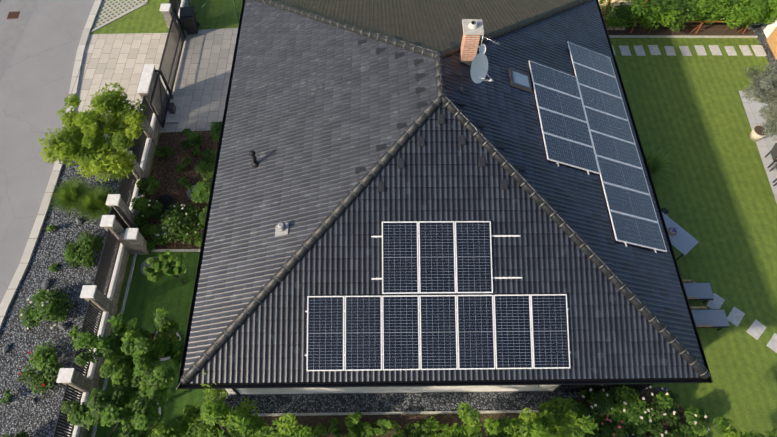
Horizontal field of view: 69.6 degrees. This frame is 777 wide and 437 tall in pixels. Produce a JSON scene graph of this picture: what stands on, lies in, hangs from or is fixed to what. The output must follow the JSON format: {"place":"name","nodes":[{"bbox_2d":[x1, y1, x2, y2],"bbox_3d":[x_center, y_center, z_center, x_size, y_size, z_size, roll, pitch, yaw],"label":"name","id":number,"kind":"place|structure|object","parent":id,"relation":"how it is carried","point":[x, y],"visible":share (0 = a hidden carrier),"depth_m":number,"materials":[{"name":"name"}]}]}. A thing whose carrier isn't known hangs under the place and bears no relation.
{"place":"outdoors","nodes":[
{"label":"outdoors","id":0,"kind":"place"},
{"bbox_2d":[0,0,94,303],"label":"road","id":1,"kind":"structure","parent":0,"point":[35,83],"depth_m":23.69,"materials":[{"name":"grey asphalt"}]},
{"bbox_2d":[7,11,19,18],"bbox_3d":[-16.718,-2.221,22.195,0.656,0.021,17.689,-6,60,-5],"label":"drain grate","id":2,"kind":"object","parent":1,"relation":"on","point":[13,15],"visible":0.98,"depth_m":26.41,"materials":[{"name":"brown metal"}]},
{"bbox_2d":[0,0,37,81],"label":"road patch","id":3,"kind":"object","parent":1,"relation":"on","point":[12,33],"visible":1,"depth_m":25.87,"materials":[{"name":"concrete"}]},
{"bbox_2d":[95,252,208,436],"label":"lawn","id":4,"kind":"structure","parent":0,"point":[172,295],"depth_m":19.32,"materials":[{"name":"green plant"}]},
{"bbox_2d":[60,364,175,436],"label":"fruit tree","id":5,"kind":"object","parent":4,"relation":"on","point":[139,414],"visible":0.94,"depth_m":15.19,"materials":[{"name":"green plant"}]},
{"bbox_2d":[70,308,184,389],"bbox_3d":[-7.348,4.144,16.797,2.772,3.380,2.320,-34,66,-19],"label":"fruit tree","id":6,"kind":"object","parent":4,"relation":"on","point":[142,347],"visible":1,"depth_m":15.88,"materials":[{"name":"green plant"}]},
{"bbox_2d":[153,332,180,360],"bbox_3d":[-7.500,4.202,18.678,1.120,0.054,1.120,0,60,-1],"label":"tree","id":7,"kind":"object","parent":4,"relation":"on","point":[167,357],"visible":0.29,"depth_m":18.45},
{"bbox_2d":[142,249,188,283],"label":"fruit tree lawn","id":8,"kind":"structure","parent":0,"point":[168,263],"depth_m":18.51,"materials":[{"name":"green plant"}]},
{"bbox_2d":[159,28,237,131],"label":"driveway","id":9,"kind":"structure","parent":0,"point":[201,83],"depth_m":24.67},
{"bbox_2d":[150,7,185,127],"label":"sliding gate","id":10,"kind":"structure","parent":9,"relation":"on","point":[173,110],"depth_m":23.79,"materials":[{"name":"grey metal"}]},
{"bbox_2d":[86,0,776,436],"bbox_3d":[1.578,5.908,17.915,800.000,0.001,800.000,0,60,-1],"label":"ground","id":11,"kind":"structure","parent":0,"point":[716,198],"depth_m":22.20,"materials":[{"name":"green plant"}]},
{"bbox_2d":[0,0,102,329],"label":"kerb","id":12,"kind":"structure","parent":11,"relation":"on","point":[12,289],"depth_m":21.25,"materials":[{"name":"grey concrete"}]},
{"bbox_2d":[0,113,132,436],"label":"gravel bed","id":13,"kind":"object","parent":11,"relation":"on","point":[20,410],"depth_m":18.99,"materials":[{"name":"grey gravel"}]},
{"bbox_2d":[0,225,104,436],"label":"flowering shrubs","id":14,"kind":"object","parent":13,"relation":"on","point":[47,301],"visible":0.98,"depth_m":18.59,"materials":[{"name":"green plant"}]},
{"bbox_2d":[1,178,117,403],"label":"gravel boulders","id":15,"kind":"object","parent":13,"relation":"on","point":[45,286],"visible":0.9,"depth_m":19.51,"materials":[{"name":"grey stone"}]},
{"bbox_2d":[50,175,116,222],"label":"ornamental grasses","id":16,"kind":"object","parent":13,"relation":"on","point":[76,193],"visible":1,"depth_m":20.68,"materials":[{"name":"green plant"}]},
{"bbox_2d":[38,82,146,183],"bbox_3d":[-10.258,-2.663,20.395,3.683,3.824,3.529,12,61,5],"label":"ash tree","id":17,"kind":"object","parent":13,"relation":"on","point":[82,143],"depth_m":19.33,"materials":[{"name":"green plant"}]},
{"bbox_2d":[91,254,136,436],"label":"fence base","id":18,"kind":"object","parent":11,"relation":"on","point":[121,312],"depth_m":19.45,"materials":[{"name":"grey concrete"}]},
{"bbox_2d":[90,0,147,32],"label":"curb","id":19,"kind":"structure","parent":11,"relation":"on","point":[120,16],"depth_m":26.47,"materials":[{"name":"beige concrete"}]},
{"bbox_2d":[93,0,145,28],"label":"lattice pavers","id":20,"kind":"object","parent":11,"relation":"on","point":[109,10],"depth_m":26.78,"materials":[{"name":"beige concrete"}]},
{"bbox_2d":[52,0,190,436],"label":"fence wall","id":21,"kind":"structure","parent":11,"relation":"on","point":[117,224],"depth_m":19.36,"materials":[{"name":"grey"}]},
{"bbox_2d":[75,33,171,112],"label":"driveway","id":22,"kind":"structure","parent":11,"relation":"on","point":[121,59],"depth_m":25.07,"materials":[{"name":"beige stone"}]},
{"bbox_2d":[151,249,199,251],"bbox_3d":[-7.354,1.167,20.428,3.945,0.050,0.090,0,60,-1],"label":"mulch edge","id":23,"kind":"object","parent":11,"relation":"on","point":[177,250],"visible":0.29,"depth_m":20.40,"materials":[{"name":"grey concrete"}]},
{"bbox_2d":[130,121,221,251],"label":"shrubs","id":24,"kind":"object","parent":11,"relation":"on","point":[176,221],"visible":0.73,"depth_m":20.71,"materials":[{"name":"green plant"}]},
{"bbox_2d":[138,131,219,248],"bbox_3d":[-7.284,-1.317,21.878,4.230,0.001,5.650,0,60,-1],"label":"mulch bed","id":25,"kind":"object","parent":11,"relation":"on","point":[165,172],"visible":0.2,"depth_m":22.09,"materials":[{"name":"brown soil"}]},
{"bbox_2d":[140,159,213,274],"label":"shrubs","id":26,"kind":"object","parent":25,"relation":"on","point":[165,201],"visible":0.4,"depth_m":21.33,"materials":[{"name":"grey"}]},
{"bbox_2d":[179,6,199,33],"bbox_3d":[-9.126,-9.072,25.681,0.620,1.085,0.813,-7,61,-5],"label":"wheelie bin","id":27,"kind":"object","parent":11,"relation":"on","point":[187,18],"visible":1,"depth_m":25.32,"materials":[{"name":"black plastic"}]},
{"bbox_2d":[220,413,537,436],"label":"bed soil","id":28,"kind":"structure","parent":11,"relation":"on","point":[400,420],"depth_m":17.60,"materials":[{"name":"brown soil"}]},
{"bbox_2d":[151,371,314,436],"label":"pear tree","id":29,"kind":"object","parent":28,"relation":"on","point":[209,417],"visible":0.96,"depth_m":14.96,"materials":[{"name":"green plant"}]},
{"bbox_2d":[298,401,558,436],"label":"bed plants","id":30,"kind":"object","parent":28,"relation":"on","point":[430,426],"visible":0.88,"depth_m":17.14,"materials":[{"name":"green plant"}]},
{"bbox_2d":[421,402,525,436],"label":"shrub","id":31,"kind":"object","parent":28,"relation":"on","point":[504,427],"visible":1,"depth_m":15.68,"materials":[{"name":"green plant"}]},
{"bbox_2d":[518,407,598,436],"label":"shrub","id":32,"kind":"object","parent":28,"relation":"on","point":[566,423],"visible":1,"depth_m":15.41,"materials":[{"name":"green plant"}]},
{"bbox_2d":[254,410,538,415],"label":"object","id":33,"kind":"object","parent":11,"relation":"on","point":[384,413],"visible":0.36,"depth_m":17.68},
{"bbox_2d":[210,387,668,413],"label":"gravel","id":34,"kind":"structure","parent":11,"relation":"on","point":[403,402],"depth_m":17.89,"materials":[{"name":"grey gravel"}]},
{"bbox_2d":[177,0,712,396],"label":"house","id":35,"kind":"structure","parent":11,"relation":"on","point":[402,387],"depth_m":17.38,"materials":[{"name":"black"}]},
{"bbox_2d":[183,0,436,373],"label":"roof","id":36,"kind":"structure","parent":35,"relation":"on","point":[317,111],"depth_m":17.64,"materials":[{"name":"grey tile"}]},
{"bbox_2d":[180,95,441,383],"bbox_3d":[-2.024,0.421,15.791,0.280,3.196,10.450,39,67,19],"label":"hip","id":37,"kind":"object","parent":36,"relation":"on","point":[249,308],"visible":0.96,"depth_m":15.69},
{"bbox_2d":[255,0,435,58],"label":"hip","id":38,"kind":"object","parent":36,"relation":"on","point":[406,45],"visible":1,"depth_m":19.26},
{"bbox_2d":[249,32,525,236],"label":"roof vents","id":39,"kind":"object","parent":36,"relation":"on","point":[281,228],"visible":0.96,"depth_m":16.43,"materials":[{"name":"black plastic"}]},
{"bbox_2d":[434,51,445,96],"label":"ridge top","id":40,"kind":"structure","parent":36,"relation":"on","point":[440,79],"depth_m":16.73,"materials":[{"name":"grey"}]},
{"bbox_2d":[275,0,574,50],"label":"roof","id":41,"kind":"structure","parent":35,"relation":"on","point":[436,25],"depth_m":21.07,"materials":[{"name":"black tile"}]},
{"bbox_2d":[177,33,709,387],"bbox_3d":[1.457,-3.124,17.919,14.666,3.298,15.997,0,60,-1],"label":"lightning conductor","id":42,"kind":"object","parent":35,"relation":"on","point":[511,166],"visible":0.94,"depth_m":15.89,"materials":[{"name":"silver metal"}]},
{"bbox_2d":[188,103,700,382],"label":"roof","id":43,"kind":"structure","parent":35,"relation":"on","point":[614,333],"depth_m":15.77,"materials":[{"name":"grey tile"}]},
{"bbox_2d":[305,294,570,370],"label":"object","id":44,"kind":"object","parent":43,"relation":"on","point":[375,325],"visible":0.98,"depth_m":15.47,"materials":[{"name":"glass"}]},
{"bbox_2d":[371,221,521,293],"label":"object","id":45,"kind":"object","parent":43,"relation":"on","point":[443,244],"visible":0.88,"depth_m":15.75,"materials":[{"name":"glass"}]},
{"bbox_2d":[443,0,706,374],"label":"roof","id":46,"kind":"structure","parent":35,"relation":"on","point":[508,115],"depth_m":17.12,"materials":[{"name":"grey tile"}]},
{"bbox_2d":[459,19,483,65],"bbox_3d":[2.518,-5.347,17.426,0.600,1.900,0.600,0,60,-1],"label":"chimney","id":47,"kind":"object","parent":46,"relation":"on","point":[472,29],"visible":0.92,"depth_m":16.91,"materials":[{"name":"brick"}]},
{"bbox_2d":[474,35,499,53],"bbox_3d":[2.917,-5.106,16.949,0.812,0.900,0.368,40,67,20],"label":"tv antenna","id":48,"kind":"object","parent":47,"relation":"attached to","point":[482,48],"visible":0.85,"depth_m":16.93,"materials":[{"name":"silver metal"}]},
{"bbox_2d":[470,53,493,82],"bbox_3d":[2.818,-4.511,17.040,0.721,0.989,0.823,0,60,-1],"label":"satellite dish","id":49,"kind":"object","parent":46,"relation":"on","point":[479,68],"visible":1,"depth_m":17.08,"materials":[{"name":"silver metal"}]},
{"bbox_2d":[441,0,591,57],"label":"hip","id":50,"kind":"object","parent":46,"relation":"on","point":[455,49],"visible":0.88,"depth_m":19.84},
{"bbox_2d":[529,60,599,174],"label":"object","id":51,"kind":"object","parent":46,"relation":"on","point":[565,129],"visible":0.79,"depth_m":18.32,"materials":[{"name":"blue glass"}]},
{"bbox_2d":[442,95,709,378],"bbox_3d":[5.224,0.389,15.959,0.280,3.196,10.450,-41,68,-21],"label":"hip","id":52,"kind":"object","parent":46,"relation":"on","point":[647,313],"visible":1,"depth_m":15.87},
{"bbox_2d":[567,42,666,252],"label":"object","id":53,"kind":"object","parent":46,"relation":"on","point":[633,215],"visible":0.96,"depth_m":18.65,"materials":[{"name":"blue glass"}]},
{"bbox_2d":[177,0,771,25],"bbox_3d":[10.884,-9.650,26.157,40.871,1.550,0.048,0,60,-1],"label":"hedge","id":54,"kind":"object","parent":11,"relation":"on","point":[239,12],"visible":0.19,"depth_m":25.77,"materials":[{"name":"green plant"}]},
{"bbox_2d":[539,387,703,436],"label":"rose bed soil","id":55,"kind":"structure","parent":11,"relation":"on","point":[646,394],"depth_m":17.96,"materials":[{"name":"brown soil"}]},
{"bbox_2d":[547,385,709,436],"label":"flowering shrubs","id":56,"kind":"object","parent":55,"relation":"on","point":[635,411],"visible":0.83,"depth_m":17.10,"materials":[{"name":"green plant"}]},
{"bbox_2d":[598,0,647,32],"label":"firewood shelter","id":57,"kind":"object","parent":11,"relation":"on","point":[612,3],"visible":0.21,"depth_m":25.64,"materials":[{"name":"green wood"}]},
{"bbox_2d":[607,16,755,35],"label":"bed soil","id":58,"kind":"structure","parent":11,"relation":"on","point":[666,30],"depth_m":26.71,"materials":[{"name":"brown soil"}]},
{"bbox_2d":[604,20,752,33],"bbox_3d":[13.371,-9.005,26.302,7.196,0.745,0.060,0,60,-1],"label":"raspberry trellis","id":59,"kind":"object","parent":58,"relation":"on","point":[700,25],"visible":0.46,"depth_m":26.31,"materials":[{"name":"brown wood"}]},
{"bbox_2d":[598,0,776,33],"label":"hedge","id":60,"kind":"object","parent":58,"relation":"on","point":[676,13],"visible":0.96,"depth_m":25.47,"materials":[{"name":"green plant"}]},
{"bbox_2d":[609,35,757,37],"bbox_3d":[13.867,-8.624,26.488,7.345,0.060,0.090,0,60,-1],"label":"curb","id":61,"kind":"object","parent":11,"relation":"on","point":[654,36],"visible":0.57,"depth_m":26.46,"materials":[{"name":"grey concrete"}]},
{"bbox_2d":[612,45,766,55],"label":"stepping stones","id":62,"kind":"object","parent":11,"relation":"on","point":[685,50],"visible":0.75,"depth_m":26.04,"materials":[{"name":"grey stone"}]},
{"bbox_2d":[690,306,728,330],"bbox_3d":[10.591,3.404,19.115,1.980,0.738,0.725,0,60,-1],"label":"sun lounger","id":63,"kind":"object","parent":11,"relation":"on","point":[709,318],"visible":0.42,"depth_m":19.11,"materials":[{"name":"grey"}]},
{"bbox_2d":[693,281,776,352],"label":"stepping stones","id":64,"kind":"object","parent":11,"relation":"on","point":[756,329],"visible":0.69,"depth_m":19.44,"materials":[{"name":"grey stone"}]},
{"bbox_2d":[713,415,776,436],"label":"shrub","id":65,"kind":"object","parent":11,"relation":"on","point":[725,430],"visible":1,"depth_m":15.38,"materials":[{"name":"green plant"}]},
{"bbox_2d":[748,15,776,64],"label":"neighbour building","id":66,"kind":"structure","parent":11,"relation":"on","point":[766,34],"depth_m":26.21,"materials":[{"name":"brown wood"}]},
{"bbox_2d":[508,68,531,92],"bbox_3d":[4.322,-4.560,18.421,0.780,0.413,0.750,0,60,-1],"label":"skylight","id":67,"kind":"object","parent":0,"point":[520,80],"visible":0.9,"depth_m":18.34,"materials":[{"name":"grey"}]},
{"bbox_2d":[642,143,674,184],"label":"ornamental grass","id":68,"kind":"object","parent":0,"point":[657,166],"depth_m":21.82,"materials":[{"name":"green plant"}]},
{"bbox_2d":[661,208,698,260],"bbox_3d":[10.530,0.446,20.692,1.429,0.949,1.799,-36,67,-19],"label":"garden table","id":69,"kind":"object","parent":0,"point":[683,241],"visible":0.73,"depth_m":20.24,"materials":[{"name":"grey"}]},
{"bbox_2d":[682,280,713,302],"bbox_3d":[10.366,2.538,19.608,1.980,0.738,0.725,0,60,-1],"label":"sun lounger","id":70,"kind":"object","parent":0,"point":[698,291],"visible":0.54,"depth_m":19.60,"materials":[{"name":"grey"}]},
{"bbox_2d":[739,91,776,202],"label":"terrace","id":71,"kind":"structure","parent":0,"point":[765,145],"depth_m":23.45,"materials":[{"name":"stone"}]},
{"bbox_2d":[749,125,765,140],"bbox_3d":[15.394,-3.524,23.308,0.600,0.465,0.600,0,60,-1],"label":"olive pot","id":72,"kind":"object","parent":71,"relation":"on","point":[756,134],"visible":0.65,"depth_m":23.16,"materials":[{"name":"beige ceramic"}]},
{"bbox_2d":[742,62,776,137],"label":"olive tree","id":73,"kind":"object","parent":72,"relation":"in","point":[764,89],"visible":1,"depth_m":21.59,"materials":[{"name":"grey plant"}]},
{"bbox_2d":[765,143,776,167],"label":"terrace chair","id":74,"kind":"object","parent":71,"relation":"on","point":[773,151],"visible":0.96,"depth_m":22.39,"materials":[{"name":"grey"}]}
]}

